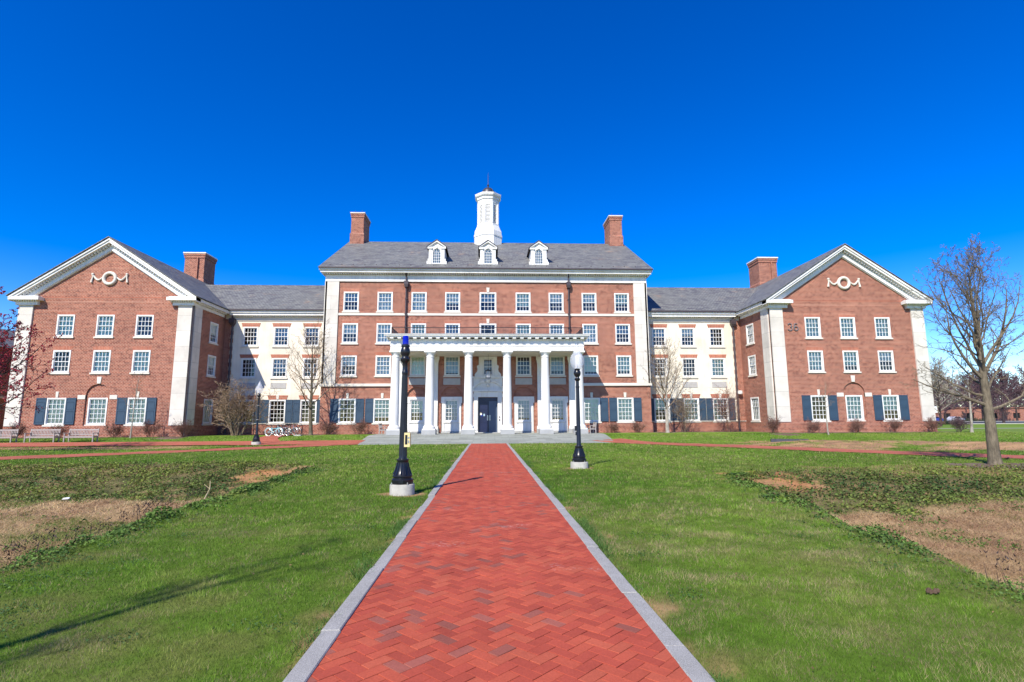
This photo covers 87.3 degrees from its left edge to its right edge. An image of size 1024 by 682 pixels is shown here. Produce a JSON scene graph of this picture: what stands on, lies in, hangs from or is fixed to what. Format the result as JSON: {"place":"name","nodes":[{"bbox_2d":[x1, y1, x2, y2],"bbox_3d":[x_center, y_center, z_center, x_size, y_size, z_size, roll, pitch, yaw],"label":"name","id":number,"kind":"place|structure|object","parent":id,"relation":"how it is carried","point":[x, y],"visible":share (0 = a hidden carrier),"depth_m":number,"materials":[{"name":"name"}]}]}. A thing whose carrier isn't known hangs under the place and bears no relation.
{"place":"outdoors","nodes":[
{"label":"outdoors","id":0,"kind":"place"},
{"bbox_2d":[0,444,355,459],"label":"brick path","id":1,"kind":"structure","parent":0,"point":[104,454],"depth_m":29.11,"materials":[{"name":"red brick"}]},
{"bbox_2d":[0,440,364,446],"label":"brick path","id":2,"kind":"structure","parent":0,"point":[44,444],"depth_m":38.57,"materials":[{"name":"red brick"}]},
{"bbox_2d":[358,432,612,444],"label":"stone terrace","id":3,"kind":"structure","parent":0,"point":[457,438],"depth_m":41.51,"materials":[{"name":"grey stone"}]},
{"bbox_2d":[307,443,691,681],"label":"brick path","id":4,"kind":"structure","parent":0,"point":[493,570],"depth_m":4.78,"materials":[{"name":"red brick"}]},
{"bbox_2d":[0,424,1023,681],"bbox_3d":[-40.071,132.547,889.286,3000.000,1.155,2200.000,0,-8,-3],"label":"lawn","id":5,"kind":"structure","parent":0,"point":[670,604],"depth_m":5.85,"materials":[{"name":"green plant"}]},
{"bbox_2d":[0,328,15,433],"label":"neighbour building","id":6,"kind":"structure","parent":5,"relation":"on","point":[9,343],"depth_m":51.23,"materials":[{"name":"brick"}]},
{"bbox_2d":[0,429,18,442],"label":"garden bench","id":7,"kind":"object","parent":5,"relation":"on","point":[11,435],"visible":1,"depth_m":40.09,"materials":[{"name":"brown wood"}]},
{"bbox_2d":[0,286,62,427],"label":"budding tree","id":8,"kind":"object","parent":5,"relation":"on","point":[8,350],"visible":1,"depth_m":30.15,"materials":[{"name":"red plant"}]},
{"bbox_2d":[23,429,60,442],"bbox_3d":[-34.986,7.046,39.983,2.160,0.980,0.640,0,-8,-3],"label":"garden bench","id":9,"kind":"object","parent":5,"relation":"on","point":[37,430],"visible":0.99,"depth_m":40.18,"materials":[{"name":"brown wood"}]},
{"bbox_2d":[63,429,99,441],"bbox_3d":[-32.189,7.049,40.108,2.160,0.980,0.640,0,-8,-3],"label":"garden bench","id":10,"kind":"object","parent":5,"relation":"on","point":[71,432],"visible":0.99,"depth_m":40.31,"materials":[{"name":"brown wood"}]},
{"bbox_2d":[101,423,123,436],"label":"bare shrub","id":11,"kind":"object","parent":5,"relation":"on","point":[115,430],"visible":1,"depth_m":43.98,"materials":[{"name":"brown plant"}]},
{"bbox_2d":[132,419,163,436],"bbox_3d":[-29.737,7.122,43.948,2.378,1.609,1.777,3,-9,-24],"label":"bare shrub","id":12,"kind":"object","parent":5,"relation":"on","point":[146,431],"visible":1,"depth_m":43.95,"materials":[{"name":"brown plant"}]},
{"bbox_2d":[166,418,198,436],"bbox_3d":[-26.879,7.107,43.907,1.579,1.613,2.304,-4,-9,25],"label":"bare shrub","id":13,"kind":"object","parent":5,"relation":"on","point":[179,428],"visible":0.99,"depth_m":43.78,"materials":[{"name":"brown plant"}]},
{"bbox_2d":[195,374,284,435],"bbox_3d":[-23.760,5.755,47.785,6.850,5.371,5.577,0,-8,-3],"label":"bare shrub","id":14,"kind":"object","parent":5,"relation":"on","point":[238,403],"visible":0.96,"depth_m":47.13,"materials":[{"name":"brown plant"}]},
{"bbox_2d":[251,391,260,445],"bbox_3d":[-18.032,5.233,38.079,0.630,4.800,0.630,0,-8,-3],"label":"lamp post","id":15,"kind":"object","parent":5,"relation":"on","point":[256,440],"visible":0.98,"depth_m":37.87,"materials":[{"name":"metal"}]},
{"bbox_2d":[281,318,361,434],"bbox_3d":[-17.283,3.211,48.432,4.960,10.593,6.928,-8,-11,41],"label":"bare tree","id":16,"kind":"object","parent":5,"relation":"on","point":[310,431],"visible":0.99,"depth_m":47.79,"materials":[{"name":"brown plant"}]},
{"bbox_2d":[347,417,368,434],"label":"bare shrub","id":17,"kind":"object","parent":5,"relation":"on","point":[359,427],"visible":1,"depth_m":48.60,"materials":[{"name":"brown plant"}]},
{"bbox_2d":[283,444,470,681],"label":"granite kerb","id":18,"kind":"structure","parent":5,"relation":"on","point":[305,666],"depth_m":4.71,"materials":[{"name":"grey stone"}]},
{"bbox_2d":[389,336,414,495],"bbox_3d":[-2.514,1.835,12.466,0.560,3.955,0.560,0,-8,-3],"label":"emergency phone post","id":19,"kind":"object","parent":5,"relation":"on","point":[402,483],"visible":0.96,"depth_m":12.28,"materials":[{"name":"metal"}]},
{"bbox_2d":[2,184,937,437],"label":"brick hall","id":20,"kind":"structure","parent":5,"relation":"on","point":[530,325],"depth_m":50.70,"materials":[{"name":"red brick"}]},
{"bbox_2d":[42,398,65,426],"bbox_3d":[-38.401,5.988,45.159,1.780,2.390,0.270,0,-8,-3],"label":"window","id":21,"kind":"structure","parent":20,"relation":"in","point":[54,414],"depth_m":45.23,"materials":[{"name":"white paint"}]},
{"bbox_2d":[50,350,70,373],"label":"window","id":22,"kind":"structure","parent":20,"relation":"in","point":[54,351],"depth_m":45.77,"materials":[{"name":"white paint"}]},
{"bbox_2d":[53,315,74,337],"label":"window","id":23,"kind":"structure","parent":20,"relation":"in","point":[65,323],"depth_m":46.27,"materials":[{"name":"white paint"}]},
{"bbox_2d":[84,398,107,425],"bbox_3d":[-35.099,6.010,45.426,1.780,2.390,0.270,0,-8,-3],"label":"window","id":24,"kind":"structure","parent":20,"relation":"in","point":[97,407],"depth_m":45.49,"materials":[{"name":"white paint"}]},
{"bbox_2d":[89,350,110,373],"bbox_3d":[-35.116,1.817,45.920,1.650,2.050,0.270,0,-8,-3],"label":"window","id":25,"kind":"structure","parent":20,"relation":"in","point":[101,358],"depth_m":45.97,"materials":[{"name":"white paint"}]},
{"bbox_2d":[93,315,114,337],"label":"window","id":26,"kind":"structure","parent":20,"relation":"in","point":[105,323],"depth_m":46.44,"materials":[{"name":"white paint"}]},
{"bbox_2d":[123,398,146,425],"bbox_3d":[-31.797,5.996,45.456,1.780,2.390,0.270,0,-8,-3],"label":"window","id":27,"kind":"structure","parent":20,"relation":"in","point":[140,408],"depth_m":45.51,"materials":[{"name":"white paint"}]},
{"bbox_2d":[129,350,150,373],"bbox_3d":[-31.820,1.821,46.068,1.650,2.050,0.270,0,-8,-3],"label":"window","id":28,"kind":"structure","parent":20,"relation":"in","point":[141,358],"depth_m":46.12,"materials":[{"name":"white paint"}]},
{"bbox_2d":[133,315,153,337],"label":"window","id":29,"kind":"structure","parent":20,"relation":"in","point":[137,318],"depth_m":46.49,"materials":[{"name":"white paint"}]},
{"bbox_2d":[202,399,212,424],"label":"window","id":30,"kind":"structure","parent":20,"relation":"in","point":[206,415],"depth_m":49.48,"materials":[{"name":"grey glass"}]},
{"bbox_2d":[206,355,215,377],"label":"window","id":31,"kind":"structure","parent":20,"relation":"in","point":[211,363],"depth_m":50.19,"materials":[{"name":"white paint"}]},
{"bbox_2d":[208,322,218,345],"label":"window","id":32,"kind":"structure","parent":20,"relation":"in","point":[213,326],"depth_m":50.55,"materials":[{"name":"white paint"}]},
{"bbox_2d":[238,358,256,378],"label":"window","id":33,"kind":"structure","parent":20,"relation":"in","point":[241,370],"depth_m":52.18,"materials":[{"name":"white paint"}]},
{"bbox_2d":[241,327,258,346],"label":"window","id":34,"kind":"structure","parent":20,"relation":"in","point":[243,341],"depth_m":52.65,"materials":[{"name":"white paint"}]},
{"bbox_2d":[266,400,285,424],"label":"window","id":35,"kind":"structure","parent":20,"relation":"in","point":[269,411],"depth_m":51.74,"materials":[{"name":"white paint"}]},
{"bbox_2d":[270,358,287,378],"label":"window","id":36,"kind":"structure","parent":20,"relation":"in","point":[279,367],"depth_m":52.41,"materials":[{"name":"white paint"}]},
{"bbox_2d":[272,327,288,346],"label":"window","id":37,"kind":"structure","parent":20,"relation":"in","point":[281,333],"depth_m":52.84,"materials":[{"name":"white paint"}]},
{"bbox_2d":[298,400,316,424],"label":"window","id":38,"kind":"structure","parent":20,"relation":"in","point":[300,418],"depth_m":51.85,"materials":[{"name":"white paint"}]},
{"bbox_2d":[303,327,319,346],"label":"window","id":39,"kind":"structure","parent":20,"relation":"in","point":[310,330],"depth_m":52.99,"materials":[{"name":"white paint"}]},
{"bbox_2d":[336,399,355,424],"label":"window","id":40,"kind":"structure","parent":20,"relation":"in","point":[343,422],"depth_m":49.95,"materials":[{"name":"white paint"}]},
{"bbox_2d":[340,356,356,376],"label":"window","id":41,"kind":"structure","parent":20,"relation":"in","point":[351,360],"depth_m":50.64,"materials":[{"name":"white paint"}]},
{"bbox_2d":[340,323,357,344],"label":"window","id":42,"kind":"structure","parent":20,"relation":"in","point":[347,328],"depth_m":51.11,"materials":[{"name":"white paint"}]},
{"bbox_2d":[342,292,359,312],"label":"window","id":43,"kind":"structure","parent":20,"relation":"in","point":[351,297],"depth_m":51.53,"materials":[{"name":"white paint"}]},
{"bbox_2d":[372,398,389,423],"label":"window","id":44,"kind":"structure","parent":20,"relation":"in","point":[381,407],"depth_m":50.21,"materials":[{"name":"white paint"}]},
{"bbox_2d":[374,356,390,376],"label":"window","id":45,"kind":"structure","parent":20,"relation":"in","point":[383,363],"depth_m":50.79,"materials":[{"name":"white paint"}]},
{"bbox_2d":[375,323,391,344],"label":"window","id":46,"kind":"structure","parent":20,"relation":"in","point":[382,328],"depth_m":51.24,"materials":[{"name":"white paint"}]},
{"bbox_2d":[376,292,393,312],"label":"window","id":47,"kind":"structure","parent":20,"relation":"in","point":[385,299],"depth_m":51.70,"materials":[{"name":"white paint"}]},
{"bbox_2d":[408,399,424,422],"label":"window","id":48,"kind":"structure","parent":20,"relation":"in","point":[416,406],"depth_m":50.46,"materials":[{"name":"white paint"}]},
{"bbox_2d":[409,356,425,376],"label":"window","id":49,"kind":"structure","parent":20,"relation":"in","point":[417,363],"depth_m":50.95,"materials":[{"name":"clear glass"}]},
{"bbox_2d":[410,292,426,312],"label":"window","id":50,"kind":"structure","parent":20,"relation":"in","point":[419,299],"depth_m":51.85,"materials":[{"name":"white paint"}]},
{"bbox_2d":[443,399,459,422],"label":"window","id":51,"kind":"structure","parent":20,"relation":"in","point":[451,412],"depth_m":50.59,"materials":[{"name":"white paint"}]},
{"bbox_2d":[443,356,460,376],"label":"window","id":52,"kind":"structure","parent":20,"relation":"in","point":[451,363],"depth_m":51.09,"materials":[{"name":"glass"}]},
{"bbox_2d":[444,292,460,312],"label":"window","id":53,"kind":"structure","parent":20,"relation":"in","point":[450,297],"depth_m":51.99,"materials":[{"name":"white paint"}]},
{"bbox_2d":[478,401,488,431],"bbox_3d":[-2.678,7.159,50.556,1.000,2.960,0.184,0,-8,-3],"label":"door","id":54,"kind":"structure","parent":20,"relation":"in","point":[483,406],"depth_m":50.58,"materials":[{"name":"wood"}]},
{"bbox_2d":[479,292,496,312],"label":"window","id":55,"kind":"structure","parent":20,"relation":"in","point":[485,297],"depth_m":52.13,"materials":[{"name":"white paint"}]},
{"bbox_2d":[489,401,496,431],"bbox_3d":[-1.776,7.161,50.596,0.795,2.960,0.184,0,-8,-3],"label":"door","id":56,"kind":"structure","parent":20,"relation":"in","point":[492,404],"depth_m":50.63,"materials":[{"name":"blue wood"}]},
{"bbox_2d":[515,293,531,312],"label":"window","id":57,"kind":"structure","parent":20,"relation":"in","point":[522,299],"depth_m":52.32,"materials":[{"name":"white paint"}]},
{"bbox_2d":[515,356,531,376],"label":"window","id":58,"kind":"structure","parent":20,"relation":"in","point":[518,375],"depth_m":51.33,"materials":[{"name":"white paint"}]},
{"bbox_2d":[516,399,531,422],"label":"window","id":59,"kind":"structure","parent":20,"relation":"in","point":[523,405],"depth_m":50.91,"materials":[{"name":"white paint"}]},
{"bbox_2d":[548,293,564,312],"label":"window","id":60,"kind":"structure","parent":20,"relation":"in","point":[554,298],"depth_m":52.45,"materials":[{"name":"white paint"}]},
{"bbox_2d":[549,356,565,376],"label":"window","id":61,"kind":"structure","parent":20,"relation":"in","point":[557,363],"depth_m":51.55,"materials":[{"name":"clear glass"}]},
{"bbox_2d":[550,399,565,422],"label":"window","id":62,"kind":"structure","parent":20,"relation":"in","point":[557,405],"depth_m":51.06,"materials":[{"name":"white paint"}]},
{"bbox_2d":[581,293,597,313],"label":"window","id":63,"kind":"structure","parent":20,"relation":"in","point":[586,297],"depth_m":52.58,"materials":[{"name":"white paint"}]},
{"bbox_2d":[582,324,598,344],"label":"window","id":64,"kind":"structure","parent":20,"relation":"in","point":[591,329],"depth_m":52.13,"materials":[{"name":"white paint"}]},
{"bbox_2d":[583,356,599,376],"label":"window","id":65,"kind":"structure","parent":20,"relation":"in","point":[590,363],"depth_m":51.67,"materials":[{"name":"clear glass"}]},
{"bbox_2d":[584,398,601,422],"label":"window","id":66,"kind":"structure","parent":20,"relation":"in","point":[591,405],"depth_m":51.09,"materials":[{"name":"white paint"}]},
{"bbox_2d":[614,293,630,313],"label":"window","id":67,"kind":"structure","parent":20,"relation":"in","point":[621,299],"depth_m":52.72,"materials":[{"name":"white paint"}]},
{"bbox_2d":[615,324,631,344],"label":"window","id":68,"kind":"structure","parent":20,"relation":"in","point":[622,329],"depth_m":52.26,"materials":[{"name":"white paint"}]},
{"bbox_2d":[616,356,632,376],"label":"window","id":69,"kind":"structure","parent":20,"relation":"in","point":[623,363],"depth_m":51.83,"materials":[{"name":"white glass"}]},
{"bbox_2d":[617,398,634,422],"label":"window","id":70,"kind":"structure","parent":20,"relation":"in","point":[625,406],"depth_m":51.21,"materials":[{"name":"white paint"}]},
{"bbox_2d":[651,328,667,347],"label":"window","id":71,"kind":"structure","parent":20,"relation":"in","point":[658,333],"depth_m":54.54,"materials":[{"name":"white paint"}]},
{"bbox_2d":[654,398,671,422],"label":"window","id":72,"kind":"structure","parent":20,"relation":"in","point":[659,404],"depth_m":53.51,"materials":[{"name":"white paint"}]},
{"bbox_2d":[680,328,696,347],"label":"window","id":73,"kind":"structure","parent":20,"relation":"in","point":[687,332],"depth_m":54.65,"materials":[{"name":"white paint"}]},
{"bbox_2d":[683,398,700,421],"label":"window","id":74,"kind":"structure","parent":20,"relation":"in","point":[697,414],"depth_m":53.64,"materials":[{"name":"white paint"}]},
{"bbox_2d":[709,328,724,347],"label":"window","id":75,"kind":"structure","parent":20,"relation":"in","point":[711,346],"depth_m":54.72,"materials":[{"name":"white paint"}]},
{"bbox_2d":[711,358,726,377],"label":"window","id":76,"kind":"structure","parent":20,"relation":"in","point":[718,370],"depth_m":54.36,"materials":[{"name":"white paint"}]},
{"bbox_2d":[713,398,729,421],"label":"window","id":77,"kind":"structure","parent":20,"relation":"in","point":[716,415],"depth_m":53.71,"materials":[{"name":"white paint"}]},
{"bbox_2d":[748,355,756,376],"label":"window","id":78,"kind":"structure","parent":20,"relation":"in","point":[751,359],"depth_m":52.41,"materials":[{"name":"white paint"}]},
{"bbox_2d":[750,397,760,421],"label":"window","id":79,"kind":"structure","parent":20,"relation":"in","point":[755,411],"depth_m":51.85,"materials":[{"name":"white paint"}]},
{"bbox_2d":[804,317,822,338],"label":"window","id":80,"kind":"structure","parent":20,"relation":"in","point":[812,324],"depth_m":49.24,"materials":[{"name":"white paint"}]},
{"bbox_2d":[807,351,825,372],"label":"window","id":81,"kind":"structure","parent":20,"relation":"in","point":[815,358],"depth_m":48.81,"materials":[{"name":"white paint"}]},
{"bbox_2d":[810,395,830,421],"bbox_3d":[27.583,6.067,48.111,1.780,2.390,0.250,0,-8,-3],"label":"window","id":82,"kind":"structure","parent":20,"relation":"in","point":[827,408],"depth_m":48.12,"materials":[{"name":"white paint"}]},
{"bbox_2d":[839,317,857,338],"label":"window","id":83,"kind":"structure","parent":20,"relation":"in","point":[847,324],"depth_m":49.40,"materials":[{"name":"white paint"}]},
{"bbox_2d":[842,351,861,372],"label":"window","id":84,"kind":"structure","parent":20,"relation":"in","point":[850,358],"depth_m":48.94,"materials":[{"name":"white paint"}]},
{"bbox_2d":[845,395,865,420],"bbox_3d":[30.874,6.090,48.387,1.780,2.390,0.270,0,-8,-3],"label":"window","id":85,"kind":"structure","parent":20,"relation":"in","point":[854,403],"depth_m":48.46,"materials":[{"name":"white paint"}]},
{"bbox_2d":[874,317,892,338],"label":"window","id":86,"kind":"structure","parent":20,"relation":"in","point":[882,324],"depth_m":49.54,"materials":[{"name":"white paint"}]},
{"bbox_2d":[877,351,896,372],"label":"window","id":87,"kind":"structure","parent":20,"relation":"in","point":[882,355],"depth_m":49.07,"materials":[{"name":"white paint"}]},
{"bbox_2d":[882,395,902,421],"bbox_3d":[34.186,6.077,48.417,1.780,2.390,0.270,0,-8,-3],"label":"window","id":88,"kind":"structure","parent":20,"relation":"in","point":[890,402],"depth_m":48.52,"materials":[{"name":"white paint"}]},
{"bbox_2d":[0,456,1023,681],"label":"weeds","id":89,"kind":"object","parent":5,"relation":"on","point":[255,487],"visible":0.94,"depth_m":14.35,"materials":[{"name":"green plant"}]},
{"bbox_2d":[0,492,1023,591],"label":"dry straw","id":90,"kind":"object","parent":5,"relation":"on","point":[991,529],"visible":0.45,"depth_m":11.44,"materials":[{"name":"brown plant"}]},
{"bbox_2d":[1,487,1022,588],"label":"dead stalks","id":91,"kind":"object","parent":5,"relation":"on","point":[37,545],"visible":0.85,"depth_m":7.06,"materials":[{"name":"brown plant"}]},
{"bbox_2d":[570,364,587,468],"bbox_3d":[2.287,2.358,18.575,0.600,4.580,0.600,0,-8,-3],"label":"lamp post","id":92,"kind":"object","parent":5,"relation":"on","point":[579,461],"visible":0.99,"depth_m":18.36,"materials":[{"name":"metal"}]},
{"bbox_2d":[506,443,715,681],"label":"granite kerb","id":93,"kind":"structure","parent":5,"relation":"on","point":[692,667],"depth_m":4.79,"materials":[{"name":"grey stone"}]},
{"bbox_2d":[643,338,693,432],"bbox_3d":[13.891,4.035,50.734,5.400,9.299,5.337,5,-10,-32],"label":"bare tree","id":94,"kind":"object","parent":5,"relation":"on","point":[665,401],"visible":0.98,"depth_m":50.34,"materials":[{"name":"brown plant"}]},
{"bbox_2d":[667,391,710,431],"bbox_3d":[16.410,6.546,50.620,4.138,4.182,3.411,-8,-12,44],"label":"bare shrub","id":95,"kind":"object","parent":5,"relation":"on","point":[685,414],"visible":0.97,"depth_m":50.58,"materials":[{"name":"brown plant"}]},
{"bbox_2d":[706,383,752,431],"bbox_3d":[20.486,5.979,50.596,4.140,5.254,3.969,-6,-10,34],"label":"bare shrub","id":96,"kind":"object","parent":5,"relation":"on","point":[727,406],"visible":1,"depth_m":50.68,"materials":[{"name":"brown plant"}]},
{"bbox_2d":[761,414,784,432],"bbox_3d":[22.414,7.126,46.205,1.697,1.704,1.904,0,-8,-3],"label":"bare shrub","id":97,"kind":"object","parent":5,"relation":"on","point":[775,424],"visible":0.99,"depth_m":46.12,"materials":[{"name":"brown plant"}]},
{"bbox_2d":[920,415,945,431],"bbox_3d":[36.953,7.269,47.194,1.923,1.553,1.538,0,-8,-3],"label":"bare shrub","id":98,"kind":"object","parent":5,"relation":"on","point":[932,426],"visible":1,"depth_m":46.96,"materials":[{"name":"brown plant"}]},
{"bbox_2d":[931,370,961,414],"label":"background tree","id":99,"kind":"object","parent":5,"relation":"on","point":[951,405],"visible":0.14,"depth_m":115.36,"materials":[{"name":"brown plant"}]},
{"bbox_2d":[929,356,966,425],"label":"background tree","id":100,"kind":"object","parent":5,"relation":"on","point":[940,372],"visible":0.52,"depth_m":76.10,"materials":[{"name":"brown plant"}]},
{"bbox_2d":[948,416,972,431],"bbox_3d":[38.986,7.261,46.832,1.552,1.462,2.243,-3,-9,16],"label":"bare shrub","id":101,"kind":"object","parent":5,"relation":"on","point":[957,424],"visible":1,"depth_m":46.64,"materials":[{"name":"brown plant"}]},
{"bbox_2d":[900,233,1023,464],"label":"bare tree","id":102,"kind":"object","parent":5,"relation":"on","point":[992,442],"visible":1,"depth_m":19.59,"materials":[{"name":"brown plant"}]},
{"bbox_2d":[951,368,981,410],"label":"background tree","id":103,"kind":"object","parent":5,"relation":"on","point":[963,384],"visible":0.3,"depth_m":142.54,"materials":[{"name":"brown plant"}]},
{"bbox_2d":[935,407,1023,420],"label":"brick building","id":104,"kind":"structure","parent":5,"relation":"on","point":[1009,414],"depth_m":177.52,"materials":[{"name":"red brick"}]},
{"bbox_2d":[935,378,1023,406],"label":"wood","id":105,"kind":"object","parent":5,"relation":"on","point":[978,396],"visible":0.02,"depth_m":211.03,"materials":[{"name":"brown plant"}]},
{"bbox_2d":[959,367,1011,410],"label":"background tree","id":106,"kind":"object","parent":5,"relation":"on","point":[990,376],"visible":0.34,"depth_m":107.11,"materials":[{"name":"brown plant"}]},
{"bbox_2d":[975,368,1022,422],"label":"background tree","id":107,"kind":"object","parent":5,"relation":"on","point":[1002,374],"visible":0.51,"depth_m":111.54,"materials":[{"name":"brown plant"}]},
{"bbox_2d":[992,371,1023,420],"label":"background tree","id":108,"kind":"object","parent":5,"relation":"on","point":[1013,380],"visible":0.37,"depth_m":168.56,"materials":[{"name":"brown plant"}]},
{"bbox_2d":[0,0,1023,406],"label":"sky","id":109,"kind":"structure","parent":0,"point":[724,135],"materials":[{"name":"blue"}]},
{"bbox_2d":[592,438,1023,458],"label":"brick path","id":110,"kind":"structure","parent":0,"point":[620,440],"depth_m":28.40,"materials":[{"name":"red brick"}]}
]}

